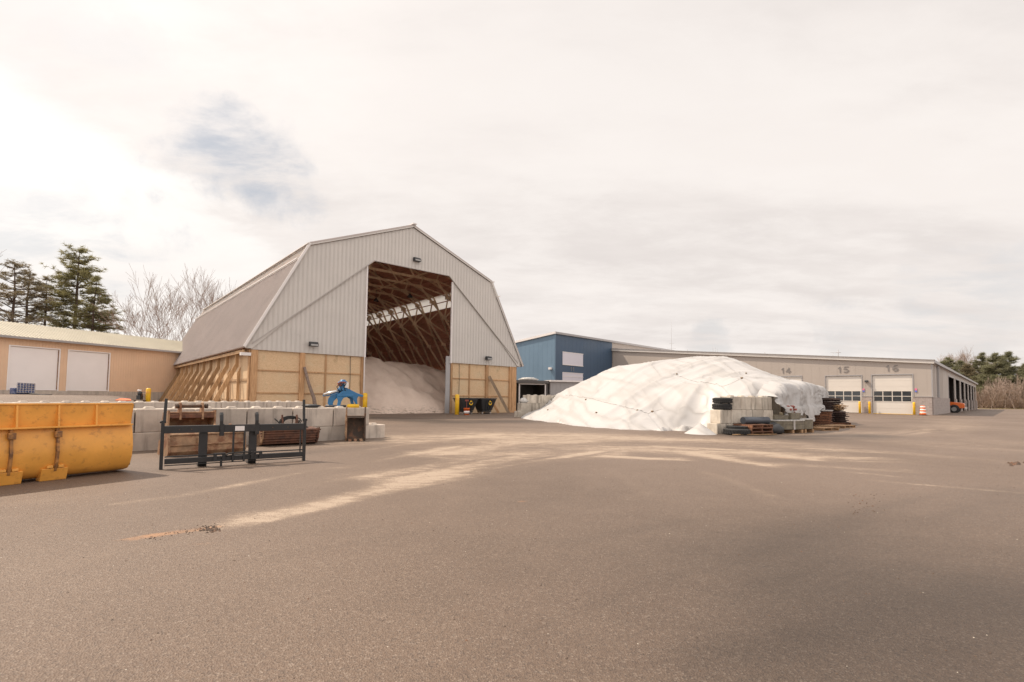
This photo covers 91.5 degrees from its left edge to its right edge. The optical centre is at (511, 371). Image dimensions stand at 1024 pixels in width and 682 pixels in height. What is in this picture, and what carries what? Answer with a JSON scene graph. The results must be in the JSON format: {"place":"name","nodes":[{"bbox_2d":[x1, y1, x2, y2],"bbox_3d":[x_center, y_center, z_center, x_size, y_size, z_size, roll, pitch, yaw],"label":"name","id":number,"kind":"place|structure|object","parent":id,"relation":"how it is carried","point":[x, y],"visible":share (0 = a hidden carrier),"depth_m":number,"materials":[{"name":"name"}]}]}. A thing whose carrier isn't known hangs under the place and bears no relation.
{"place":"outdoors","nodes":[
{"label":"outdoors","id":0,"kind":"place"},
{"bbox_2d":[0,394,1023,681],"bbox_3d":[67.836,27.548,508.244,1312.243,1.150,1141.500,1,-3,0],"label":"ground","id":1,"kind":"structure","parent":0,"point":[818,592],"depth_m":4.48,"materials":[{"name":"asphalt"}]},
{"bbox_2d":[10,383,34,393],"bbox_3d":[-37.787,1.276,38.516,0.952,0.883,1.220,-1,-3,30],"label":"crate","id":2,"kind":"object","parent":1,"relation":"on","point":[23,388],"visible":0.9,"depth_m":38.25,"materials":[{"name":"blue plastic"}]},
{"bbox_2d":[0,258,60,324],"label":"pine tree","id":3,"kind":"object","parent":1,"relation":"on","point":[17,293],"visible":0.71,"depth_m":74.67,"materials":[{"name":"green needle"},{"name":"bark"}]},
{"bbox_2d":[0,270,65,325],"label":"pine tree","id":4,"kind":"object","parent":1,"relation":"on","point":[38,282],"visible":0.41,"depth_m":78.37,"materials":[{"name":"green plant"}]},
{"bbox_2d":[15,275,67,325],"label":"pine tree","id":5,"kind":"object","parent":1,"relation":"on","point":[45,278],"visible":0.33,"depth_m":80.42,"materials":[{"name":"green plant"}]},
{"bbox_2d":[0,403,133,485],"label":"loader bucket","id":6,"kind":"object","parent":1,"relation":"on","point":[40,442],"visible":1,"depth_m":8.18,"materials":[{"name":"metal"}]},
{"bbox_2d":[22,243,118,333],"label":"pine tree","id":7,"kind":"object","parent":1,"relation":"on","point":[78,274],"visible":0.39,"depth_m":81.78,"materials":[{"name":"green plant"}]},
{"bbox_2d":[64,275,125,333],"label":"pine tree","id":8,"kind":"object","parent":1,"relation":"on","point":[92,326],"visible":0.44,"depth_m":80.40,"materials":[{"name":"green plant"}]},
{"bbox_2d":[0,321,233,399],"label":"storage building","id":9,"kind":"structure","parent":1,"relation":"on","point":[51,360],"depth_m":47.14,"materials":[{"name":"beige"}]},
{"bbox_2d":[8,346,57,389],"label":"overhead door","id":10,"kind":"structure","parent":9,"relation":"in","point":[37,366],"depth_m":43.31,"materials":[{"name":"metal"}]},
{"bbox_2d":[67,351,107,390],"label":"overhead door","id":11,"kind":"structure","parent":9,"relation":"in","point":[87,371],"depth_m":47.06,"materials":[{"name":"metal"}]},
{"bbox_2d":[94,292,184,338],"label":"bare tree","id":12,"kind":"object","parent":1,"relation":"on","point":[150,314],"visible":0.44,"depth_m":84.21,"materials":[{"name":"brown plant"}]},
{"bbox_2d":[134,390,145,401],"bbox_3d":[-24.090,1.543,32.447,0.670,0.780,0.500,1,-3,0],"label":"plate compactor","id":13,"kind":"object","parent":1,"relation":"on","point":[139,395],"visible":0.96,"depth_m":32.33,"materials":[{"name":"black metal"}]},
{"bbox_2d":[132,432,160,450],"bbox_3d":[-9.525,1.801,12.459,0.600,0.585,1.255,-2,-4,44],"label":"concrete block","id":14,"kind":"object","parent":1,"relation":"on","point":[145,441],"depth_m":12.44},
{"bbox_2d":[145,388,150,401],"bbox_3d":[-24.035,1.775,32.936,0.298,1.406,0.293,1,-3,0],"label":"bollard","id":15,"kind":"object","parent":1,"relation":"on","point":[148,395],"visible":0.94,"depth_m":32.85,"materials":[{"name":"metal"}]},
{"bbox_2d":[91,264,222,340],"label":"bare tree","id":16,"kind":"object","parent":1,"relation":"on","point":[161,313],"visible":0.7,"depth_m":67.53,"materials":[{"name":"brown plant"}]},
{"bbox_2d":[162,402,215,425],"bbox_3d":[-8.114,1.321,12.532,0.580,1.129,1.040,-2,-4,43],"label":"ditching bucket","id":17,"kind":"object","parent":1,"relation":"on","point":[179,417],"visible":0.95,"depth_m":12.51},
{"bbox_2d":[157,424,245,455],"bbox_3d":[-7.470,1.612,12.079,0.820,0.700,1.660,-2,-4,41],"label":"ditching bucket","id":18,"kind":"object","parent":1,"relation":"on","point":[177,444],"visible":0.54,"depth_m":11.66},
{"bbox_2d":[173,266,236,329],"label":"bare tree","id":19,"kind":"object","parent":1,"relation":"on","point":[198,293],"visible":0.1,"depth_m":86.73,"materials":[{"name":"brown plant"}]},
{"bbox_2d":[159,398,306,469],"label":"pallet forks","id":20,"kind":"object","parent":1,"relation":"on","point":[203,458],"visible":1,"depth_m":10.05,"materials":[{"name":"black paint"}]},
{"bbox_2d":[246,432,248,444],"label":"concrete block","id":21,"kind":"object","parent":1,"relation":"on","point":[247,436],"depth_m":14.12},
{"bbox_2d":[191,406,246,424],"bbox_3d":[-8.156,1.277,13.862,0.600,0.640,1.255,-2,-4,44],"label":"concrete block","id":22,"kind":"object","parent":21,"relation":"on","point":[233,415],"depth_m":13.82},
{"bbox_2d":[257,415,320,445],"bbox_3d":[-6.450,1.661,14.365,1.640,0.860,0.740,3,-4,-40],"label":"grading bucket","id":23,"kind":"object","parent":1,"relation":"on","point":[280,437],"visible":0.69,"depth_m":14.14,"materials":[{"name":"metal"}]},
{"bbox_2d":[303,367,316,403],"bbox_3d":[-13.966,1.341,34.651,1.231,3.410,0.302,0,-3,7],"label":"log prop","id":24,"kind":"object","parent":1,"relation":"on","point":[310,388],"visible":0.71,"depth_m":34.57,"materials":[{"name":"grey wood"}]},
{"bbox_2d":[188,352,444,413],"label":"salt heap","id":25,"kind":"object","parent":1,"relation":"on","point":[390,387],"visible":0.26,"depth_m":42.94,"materials":[{"name":"white"}]},
{"bbox_2d":[315,426,344,440],"bbox_3d":[-5.940,2.035,16.118,0.600,0.585,1.255,-2,-4,44],"label":"concrete block","id":26,"kind":"object","parent":1,"relation":"on","point":[327,433],"depth_m":15.89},
{"bbox_2d":[292,406,332,426],"bbox_3d":[-6.372,1.395,15.700,0.600,0.640,1.255,-2,-4,44],"label":"concrete block","id":27,"kind":"object","parent":26,"relation":"on","point":[321,416],"depth_m":15.54,"materials":[{"name":"concrete"}]},
{"bbox_2d":[152,223,523,412],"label":"salt barn","id":28,"kind":"structure","parent":1,"relation":"on","point":[321,315],"depth_m":40.52,"materials":[{"name":"grey"}]},
{"bbox_2d":[345,407,365,440],"bbox_3d":[-5.012,1.651,15.931,0.635,1.078,0.567,2,-3,-22],"label":"trenching bucket","id":29,"kind":"object","parent":1,"relation":"on","point":[355,429],"visible":1,"depth_m":16.05,"materials":[{"name":"metal"}]},
{"bbox_2d":[366,423,384,437],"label":"concrete block","id":30,"kind":"object","parent":1,"relation":"on","point":[374,430],"depth_m":17.04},
{"bbox_2d":[327,406,368,425],"bbox_3d":[-5.471,1.453,16.609,0.600,0.640,1.255,-2,-4,44],"label":"concrete block","id":31,"kind":"object","parent":30,"relation":"on","point":[339,413],"depth_m":16.24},
{"bbox_2d":[323,380,363,406],"bbox_3d":[-5.648,0.724,16.704,1.282,0.929,0.409,2,-3,-25],"label":"grapple","id":32,"kind":"object","parent":31,"relation":"on","point":[341,392],"visible":0.94,"depth_m":16.60,"materials":[{"name":"blue paint"}]},
{"bbox_2d":[455,394,458,414],"bbox_3d":[-4.397,2.703,39.911,0.358,1.820,0.353,1,-3,0],"label":"bollard","id":33,"kind":"object","parent":1,"relation":"on","point":[456,404],"visible":0.93,"depth_m":39.78,"materials":[{"name":"metal"}]},
{"bbox_2d":[453,398,478,413],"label":"spreader hopper","id":34,"kind":"object","parent":1,"relation":"on","point":[471,403],"visible":0.82,"depth_m":41.38,"materials":[{"name":"black metal"}]},
{"bbox_2d":[475,398,496,413],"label":"spreader hopper","id":35,"kind":"object","parent":1,"relation":"on","point":[482,405],"visible":0.91,"depth_m":42.62,"materials":[{"name":"black metal"}]},
{"bbox_2d":[488,376,509,412],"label":"timber prop","id":36,"kind":"object","parent":1,"relation":"on","point":[498,394],"visible":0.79,"depth_m":45.48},
{"bbox_2d":[3,439,1014,678],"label":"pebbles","id":37,"kind":"object","parent":1,"relation":"on","point":[535,538],"visible":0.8,"depth_m":4.80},
{"bbox_2d":[514,410,530,416],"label":"concrete block","id":38,"kind":"object","parent":1,"relation":"on","point":[518,413],"depth_m":36.45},
{"bbox_2d":[517,403,534,410],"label":"concrete block","id":39,"kind":"object","parent":38,"relation":"on","point":[525,406],"depth_m":36.66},
{"bbox_2d":[523,394,540,402],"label":"concrete block","id":40,"kind":"object","parent":39,"relation":"on","point":[533,398],"depth_m":36.97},
{"bbox_2d":[516,380,549,408],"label":"open shed","id":41,"kind":"structure","parent":1,"relation":"on","point":[530,387],"depth_m":59.54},
{"bbox_2d":[145,461,1023,539],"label":"dirt clods","id":42,"kind":"object","parent":1,"relation":"on","point":[211,530],"visible":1,"depth_m":5.36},
{"bbox_2d":[521,356,828,430],"bbox_3d":[11.379,0.938,30.917,22.381,4.524,21.946,1,-3,0],"label":"tarp covered pile","id":43,"kind":"object","parent":1,"relation":"on","point":[678,394],"visible":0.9,"depth_m":27.14,"materials":[{"name":"plastic"}]},
{"bbox_2d":[685,423,716,434],"bbox_3d":[8.023,2.426,21.298,1.620,0.506,1.620,1,-3,0],"label":"salt spill","id":44,"kind":"object","parent":1,"relation":"on","point":[699,429],"visible":0.76,"depth_m":20.96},
{"bbox_2d":[707,423,727,433],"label":"concrete block","id":45,"kind":"object","parent":1,"relation":"on","point":[716,428],"depth_m":21.52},
{"bbox_2d":[710,410,730,422],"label":"concrete block","id":46,"kind":"object","parent":45,"relation":"on","point":[720,416],"depth_m":21.64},
{"bbox_2d":[712,403,731,409],"bbox_3d":[9.250,1.524,21.957,0.836,0.270,0.838,1,-3,0],"label":"tyre","id":47,"kind":"object","parent":46,"relation":"on","point":[718,406],"visible":1,"depth_m":21.63,"materials":[{"name":"rubber"}]},
{"bbox_2d":[712,398,732,402],"bbox_3d":[9.284,1.260,21.991,0.836,0.250,0.838,1,-3,0],"label":"tyre","id":48,"kind":"object","parent":47,"relation":"on","point":[722,400],"visible":0.97,"depth_m":21.65,"materials":[{"name":"rubber"}]},
{"bbox_2d":[723,428,750,434],"bbox_3d":[9.517,2.521,21.106,1.077,0.260,1.078,1,-3,0],"label":"tyre","id":49,"kind":"object","parent":1,"relation":"on","point":[729,431],"visible":0.89,"depth_m":20.69,"materials":[{"name":"rubber"}]},
{"bbox_2d":[726,425,747,428],"bbox_3d":[9.549,2.339,21.165,0.836,0.101,0.837,1,-3,0],"label":"tyre","id":50,"kind":"object","parent":49,"relation":"on","point":[736,427],"visible":1,"depth_m":20.86,"materials":[{"name":"rubber"}]},
{"bbox_2d":[751,431,772,433],"bbox_3d":[10.374,2.609,21.449,1.200,0.142,1.000,2,-3,-22],"label":"pallet","id":51,"kind":"object","parent":1,"relation":"on","point":[769,432],"visible":0.36,"depth_m":21.25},
{"bbox_2d":[748,427,772,431],"bbox_3d":[10.349,2.461,21.452,1.200,0.142,1.000,2,-3,-22],"label":"pallet","id":52,"kind":"object","parent":51,"relation":"on","point":[755,429],"visible":0.51,"depth_m":21.10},
{"bbox_2d":[733,423,772,427],"bbox_3d":[10.370,2.314,21.452,1.200,0.142,1.000,2,-3,-22],"label":"pallet","id":53,"kind":"object","parent":52,"relation":"on","point":[758,425],"visible":0.8,"depth_m":21.19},
{"bbox_2d":[740,417,770,423],"bbox_3d":[10.597,2.105,21.704,1.458,0.300,0.300,2,-3,-22],"label":"drain pipe","id":54,"kind":"object","parent":53,"relation":"on","point":[755,420],"visible":1,"depth_m":21.55,"materials":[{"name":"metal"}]},
{"bbox_2d":[764,421,783,433],"bbox_3d":[11.503,2.445,22.012,0.933,0.558,0.864,1,-3,0],"label":"black sheet","id":55,"kind":"object","parent":1,"relation":"on","point":[778,428],"visible":0.5,"depth_m":21.66,"materials":[{"name":"plastic"}]},
{"bbox_2d":[770,419,804,432],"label":"wrapped slabs","id":56,"kind":"structure","parent":1,"relation":"on","point":[792,425],"depth_m":22.54,"materials":[{"name":"stone"}]},
{"bbox_2d":[773,414,787,418],"bbox_3d":[12.173,2.071,22.983,0.840,0.200,0.600,2,-3,-20],"label":"stone slab","id":57,"kind":"object","parent":56,"relation":"on","point":[776,416],"depth_m":22.70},
{"bbox_2d":[779,412,800,418],"bbox_3d":[12.970,2.046,23.257,0.720,0.300,0.600,2,-3,-28],"label":"stone slab","id":58,"kind":"object","parent":56,"relation":"on","point":[794,416],"depth_m":22.97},
{"bbox_2d":[611,348,977,414],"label":"garage building","id":59,"kind":"structure","parent":1,"relation":"on","point":[897,386],"depth_m":65.66,"materials":[{"name":"metal"}]},
{"bbox_2d":[826,376,861,412],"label":"overhead door","id":60,"kind":"structure","parent":59,"relation":"in","point":[847,388],"depth_m":65.50,"materials":[{"name":"white metal"}]},
{"bbox_2d":[872,375,912,414],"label":"overhead door","id":61,"kind":"structure","parent":59,"relation":"in","point":[892,394],"depth_m":62.08,"materials":[{"name":"white metal"}]},
{"bbox_2d":[800,418,813,432],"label":"wrapped slabs","id":62,"kind":"object","parent":1,"relation":"on","point":[808,424],"depth_m":23.09,"materials":[{"name":"stone"}]},
{"bbox_2d":[813,426,838,430],"bbox_3d":[15.712,2.876,25.298,1.200,0.142,1.000,2,-3,-25],"label":"pallet","id":63,"kind":"object","parent":1,"relation":"on","point":[826,428],"visible":0.81,"depth_m":25.01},
{"bbox_2d":[814,425,845,428],"bbox_3d":[17.461,3.006,27.395,1.200,0.142,1.000,2,-3,-28],"label":"pallet","id":64,"kind":"object","parent":1,"relation":"on","point":[839,426],"visible":0.78,"depth_m":27.25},
{"bbox_2d":[950,402,966,412],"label":"pickup truck","id":65,"kind":"object","parent":1,"relation":"on","point":[955,407],"visible":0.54,"depth_m":75.59,"materials":[{"name":"orange metal"}]},
{"bbox_2d":[974,383,1023,408],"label":"brush thicket","id":66,"kind":"object","parent":1,"relation":"on","point":[987,402],"visible":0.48,"depth_m":152.69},
{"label":"concrete block","id":67,"kind":"object","parent":1,"relation":"on","visible":0},
{"bbox_2d":[246,406,291,423],"bbox_3d":[-7.268,1.336,14.784,0.600,0.640,1.255,-2,-4,44],"label":"concrete block","id":68,"kind":"object","parent":67,"relation":"on","point":[267,415],"depth_m":14.53,"materials":[{"name":"concrete"}]},
{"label":"concrete block","id":69,"kind":"object","parent":1,"relation":"on","visible":0},
{"bbox_2d":[133,406,193,432],"bbox_3d":[-9.065,1.219,12.960,0.600,0.640,1.255,-2,-4,44],"label":"concrete block","id":70,"kind":"object","parent":69,"relation":"on","point":[147,418],"depth_m":12.52,"materials":[{"name":"concrete"}]},
{"bbox_2d":[134,401,163,407],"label":"concrete block","id":71,"kind":"object","parent":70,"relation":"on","point":[142,404],"depth_m":22.09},
{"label":"concrete block","id":72,"kind":"object","parent":1,"relation":"on","visible":0},
{"bbox_2d":[285,401,302,407],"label":"concrete block","id":73,"kind":"object","parent":72,"relation":"on","point":[290,404],"depth_m":28.94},
{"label":"concrete block","id":74,"kind":"object","parent":1,"relation":"on","visible":0},
{"bbox_2d":[266,401,286,407],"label":"concrete block","id":75,"kind":"object","parent":74,"relation":"on","point":[270,404],"depth_m":27.86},
{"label":"concrete block","id":76,"kind":"object","parent":1,"relation":"on","visible":0},
{"bbox_2d":[244,401,266,407],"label":"concrete block","id":77,"kind":"object","parent":76,"relation":"on","point":[249,404],"depth_m":26.75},
{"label":"concrete block","id":78,"kind":"object","parent":1,"relation":"on","visible":0},
{"bbox_2d":[221,401,244,407],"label":"concrete block","id":79,"kind":"object","parent":78,"relation":"on","point":[225,404],"depth_m":25.63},
{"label":"concrete block","id":80,"kind":"object","parent":1,"relation":"on","visible":0},
{"bbox_2d":[195,401,220,407],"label":"concrete block","id":81,"kind":"object","parent":80,"relation":"on","point":[213,404],"depth_m":24.68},
{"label":"concrete block","id":82,"kind":"object","parent":1,"relation":"on","visible":0},
{"bbox_2d":[167,401,194,407],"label":"concrete block","id":83,"kind":"object","parent":82,"relation":"on","point":[170,404],"depth_m":23.05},
{"bbox_2d":[0,0,1023,376],"label":"sky","id":84,"kind":"structure","parent":0,"point":[794,177],"materials":[{"name":"white"}]},
{"bbox_2d":[545,380,581,395],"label":"building","id":85,"kind":"structure","parent":0,"point":[555,387],"depth_m":56.44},
{"bbox_2d":[515,331,669,380],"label":"blue building","id":86,"kind":"structure","parent":0,"point":[555,355],"depth_m":84.01,"materials":[{"name":"metal"}]},
{"bbox_2d":[562,352,582,365],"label":"window","id":87,"kind":"structure","parent":86,"relation":"in","point":[567,358],"depth_m":83.33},
{"bbox_2d":[562,373,582,380],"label":"window","id":88,"kind":"structure","parent":86,"relation":"in","point":[576,377],"depth_m":83.24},
{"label":"concrete block","id":89,"kind":"object","parent":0,"visible":0},
{"bbox_2d":[535,403,546,409],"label":"concrete block","id":90,"kind":"object","parent":89,"relation":"on","point":[538,406],"depth_m":37.17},
{"bbox_2d":[541,395,553,402],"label":"concrete block","id":91,"kind":"object","parent":90,"relation":"on","point":[545,398],"depth_m":37.50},
{"label":"forest floor","id":92,"kind":"structure","parent":0,"visible":0},
{"bbox_2d":[940,357,968,377],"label":"pine tree","id":93,"kind":"object","parent":92,"relation":"on","point":[948,362],"visible":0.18,"depth_m":184.24,"materials":[{"name":"green plant"}]},
{"bbox_2d":[937,349,977,369],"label":"bare tree","id":94,"kind":"object","parent":92,"relation":"on","point":[965,358],"visible":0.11,"depth_m":200.13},
{"bbox_2d":[960,363,978,388],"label":"pine tree","id":95,"kind":"object","parent":92,"relation":"on","point":[966,367],"visible":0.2,"depth_m":189.58,"materials":[{"name":"green plant"}]},
{"bbox_2d":[968,351,989,375],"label":"pine tree","id":96,"kind":"object","parent":92,"relation":"on","point":[982,357],"visible":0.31,"depth_m":190.53,"materials":[{"name":"green plant"}]},
{"bbox_2d":[973,372,996,398],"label":"pine tree","id":97,"kind":"object","parent":92,"relation":"on","point":[983,382],"visible":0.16,"depth_m":175.59,"materials":[{"name":"green plant"}]},
{"bbox_2d":[970,352,1022,399],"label":"pine tree","id":98,"kind":"object","parent":92,"relation":"on","point":[995,359],"visible":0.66,"depth_m":169.38,"materials":[{"name":"green plant"}]},
{"bbox_2d":[987,351,1021,393],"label":"pine tree","id":99,"kind":"object","parent":92,"relation":"on","point":[1011,358],"visible":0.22,"depth_m":171.12,"materials":[{"name":"green plant"}]},
{"bbox_2d":[1009,363,1023,399],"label":"pine tree","id":100,"kind":"object","parent":92,"relation":"on","point":[1020,373],"visible":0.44,"depth_m":165.51,"materials":[{"name":"green plant"}]},
{"label":"grass verge","id":101,"kind":"structure","parent":0,"visible":0},
{"bbox_2d":[976,385,987,405],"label":"bare tree","id":102,"kind":"object","parent":101,"relation":"on","point":[981,394],"visible":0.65,"depth_m":154.38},
{"bbox_2d":[985,382,1005,408],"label":"bare tree","id":103,"kind":"object","parent":101,"relation":"on","point":[999,392],"visible":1,"depth_m":148.83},
{"bbox_2d":[984,376,1018,408],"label":"bare tree","id":104,"kind":"object","parent":101,"relation":"on","point":[1005,385],"visible":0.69,"depth_m":151.36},
{"bbox_2d":[993,374,1023,408],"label":"bare tree","id":105,"kind":"object","parent":101,"relation":"on","point":[1004,390],"visible":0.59,"depth_m":150.76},
{"bbox_2d":[1006,378,1023,402],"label":"bare tree","id":106,"kind":"object","parent":101,"relation":"on","point":[1020,388],"visible":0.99,"depth_m":148.13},
{"bbox_3d":[20.648,2.535,31.548,1.110,0.110,1.040,-1,-3,24],"label":"iron frame","id":107,"kind":"object","parent":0,"visible":0},
{"bbox_2d":[832,404,847,410],"bbox_3d":[20.655,2.236,31.488,0.859,0.457,1.017,1,-3,0],"label":"brush bundle","id":108,"kind":"object","parent":107,"relation":"on","point":[841,407],"visible":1,"depth_m":31.41,"materials":[{"name":"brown wood"}]},
{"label":"concrete block","id":109,"kind":"object","parent":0,"visible":0},
{"bbox_2d":[731,410,741,422],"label":"concrete block","id":110,"kind":"object","parent":109,"relation":"on","point":[736,415],"depth_m":21.81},
{"bbox_2d":[720,395,740,409],"bbox_3d":[9.685,1.352,22.114,0.610,0.640,0.600,2,-3,-22],"label":"concrete block","id":111,"kind":"object","parent":110,"relation":"on","point":[736,403],"depth_m":21.86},
{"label":"concrete block","id":112,"kind":"object","parent":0,"visible":0},
{"bbox_2d":[742,410,751,416],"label":"concrete block","id":113,"kind":"object","parent":112,"relation":"on","point":[746,413],"depth_m":22.05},
{"bbox_2d":[737,395,750,409],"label":"concrete block","id":114,"kind":"object","parent":113,"relation":"on","point":[745,403],"depth_m":22.07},
{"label":"concrete block","id":115,"kind":"object","parent":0,"visible":0},
{"bbox_2d":[752,410,762,416],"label":"concrete block","id":116,"kind":"object","parent":115,"relation":"on","point":[757,413],"depth_m":22.29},
{"bbox_2d":[748,396,761,409],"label":"concrete block","id":117,"kind":"object","parent":116,"relation":"on","point":[756,403],"depth_m":22.30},
{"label":"concrete block","id":118,"kind":"object","parent":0,"visible":0},
{"bbox_2d":[763,410,772,419],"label":"concrete block","id":119,"kind":"object","parent":118,"relation":"on","point":[768,413],"depth_m":22.54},
{"bbox_2d":[758,396,771,409],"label":"concrete block","id":120,"kind":"object","parent":119,"relation":"on","point":[766,403],"depth_m":22.53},
{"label":"concrete block","id":121,"kind":"object","parent":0,"visible":0},
{"bbox_2d":[773,410,783,414],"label":"concrete block","id":122,"kind":"object","parent":121,"relation":"on","point":[776,411],"depth_m":23.77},
{"bbox_2d":[772,397,784,409],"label":"concrete block","id":123,"kind":"object","parent":122,"relation":"on","point":[775,406],"depth_m":23.83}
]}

